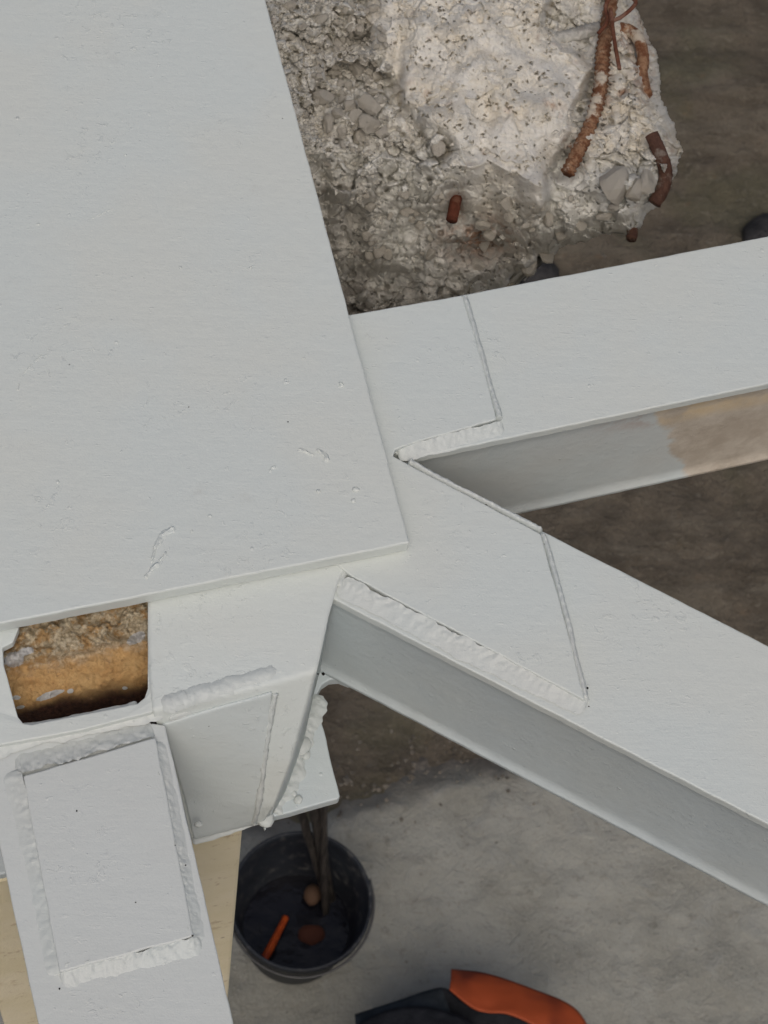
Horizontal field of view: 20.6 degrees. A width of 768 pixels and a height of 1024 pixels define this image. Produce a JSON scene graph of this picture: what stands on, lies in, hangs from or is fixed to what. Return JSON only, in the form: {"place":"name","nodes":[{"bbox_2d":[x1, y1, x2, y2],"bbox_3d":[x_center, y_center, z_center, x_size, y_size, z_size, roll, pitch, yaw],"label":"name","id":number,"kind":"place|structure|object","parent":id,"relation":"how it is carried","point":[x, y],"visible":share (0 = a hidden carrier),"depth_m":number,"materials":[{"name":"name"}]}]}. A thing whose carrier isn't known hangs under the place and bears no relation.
{"place":"outdoors","nodes":[
{"label":"outdoors","id":0,"kind":"place"},
{"bbox_2d":[275,0,767,822],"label":"ground","id":1,"kind":"structure","parent":0,"point":[669,538],"depth_m":5.16,"materials":[{"name":"soil"}]},
{"bbox_2d":[0,830,241,1023],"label":"support post","id":2,"kind":"object","parent":1,"relation":"on","point":[217,860],"visible":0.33,"depth_m":1.53,"materials":[{"name":"beige wood"}]},
{"bbox_2d":[0,0,767,1023],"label":"steel frame","id":3,"kind":"object","parent":2,"relation":"on","point":[260,470],"visible":1,"depth_m":1.35,"materials":[{"name":"white paint"}]},
{"bbox_2d":[3,602,156,723],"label":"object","id":4,"kind":"object","parent":3,"relation":"on","point":[69,666],"visible":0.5,"depth_m":1.31,"materials":[{"name":"brown stone"}]},
{"bbox_2d":[265,0,682,314],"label":"broken concrete","id":5,"kind":"object","parent":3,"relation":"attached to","point":[454,148],"visible":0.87,"depth_m":1.58,"materials":[{"name":"concrete"}]},
{"bbox_2d":[0,752,767,1023],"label":"slab","id":6,"kind":"structure","parent":1,"relation":"on","point":[591,918],"depth_m":4.58,"materials":[{"name":"concrete"}]},
{"bbox_2d":[233,831,374,984],"bbox_3d":[-0.176,0.847,4.385,0.298,0.272,0.298,2,63,-4],"label":"bucket","id":7,"kind":"object","parent":6,"relation":"on","point":[276,876],"visible":0.91,"depth_m":4.42,"materials":[{"name":"plastic"}]},
{"bbox_2d":[261,915,288,959],"bbox_3d":[-0.228,0.889,4.387,0.018,0.065,0.125,24,64,6],"label":"rod","id":8,"kind":"object","parent":7,"relation":"in","point":[270,947],"visible":0.87,"depth_m":4.38,"materials":[{"name":"orange plastic"}]},
{"bbox_2d":[297,812,320,891],"bbox_3d":[-0.144,0.682,4.255,0.122,0.578,0.020,22,64,6],"label":"stick","id":9,"kind":"object","parent":7,"relation":"in","point":[306,830],"visible":0.52,"depth_m":4.20,"materials":[{"name":"brown wood"}]},
{"bbox_2d":[298,925,324,945],"bbox_3d":[-0.153,0.889,4.436,0.059,0.018,0.046,2,63,-4],"label":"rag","id":10,"kind":"object","parent":7,"relation":"in","point":[311,935],"visible":1,"depth_m":4.43,"materials":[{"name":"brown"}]},
{"bbox_2d":[304,883,320,905],"bbox_3d":[-0.150,0.806,4.451,0.041,0.036,0.042,-28,69,-18],"label":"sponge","id":11,"kind":"object","parent":7,"relation":"in","point":[312,894],"visible":0.95,"depth_m":4.44,"materials":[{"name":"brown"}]},
{"bbox_2d":[309,808,334,902],"bbox_3d":[-0.125,0.685,4.255,0.110,0.578,0.023,30,65,10],"label":"stick","id":12,"kind":"object","parent":7,"relation":"in","point":[314,814],"visible":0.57,"depth_m":4.18,"materials":[{"name":"brown wood"}]},
{"bbox_2d":[319,806,328,914],"bbox_3d":[-0.120,0.699,4.248,0.018,0.577,0.105,-23,68,-16],"label":"stick","id":13,"kind":"object","parent":7,"relation":"in","point":[324,860],"visible":0.8,"depth_m":4.24,"materials":[{"name":"brown wood"}]},
{"bbox_2d":[355,969,586,1023],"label":"tool bag","id":14,"kind":"object","parent":6,"relation":"on","point":[471,997],"visible":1,"depth_m":4.19,"materials":[{"name":"fabric"}]},
{"bbox_2d":[287,65,766,836],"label":"grit","id":15,"kind":"object","parent":1,"relation":"on","point":[373,789],"visible":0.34,"depth_m":4.70,"materials":[{"name":"grey gravel"}]},
{"bbox_2d":[517,262,559,284],"bbox_3d":[0.388,-0.607,5.349,0.118,0.064,0.113,2,63,-4],"label":"rock","id":16,"kind":"object","parent":1,"relation":"on","point":[546,271],"visible":0.21,"depth_m":5.32,"materials":[{"name":"grey stone"}]},
{"bbox_2d":[742,213,767,240],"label":"rock","id":17,"kind":"object","parent":1,"relation":"on","point":[756,227],"visible":0.55,"depth_m":5.44,"materials":[{"name":"grey stone"}]}
]}

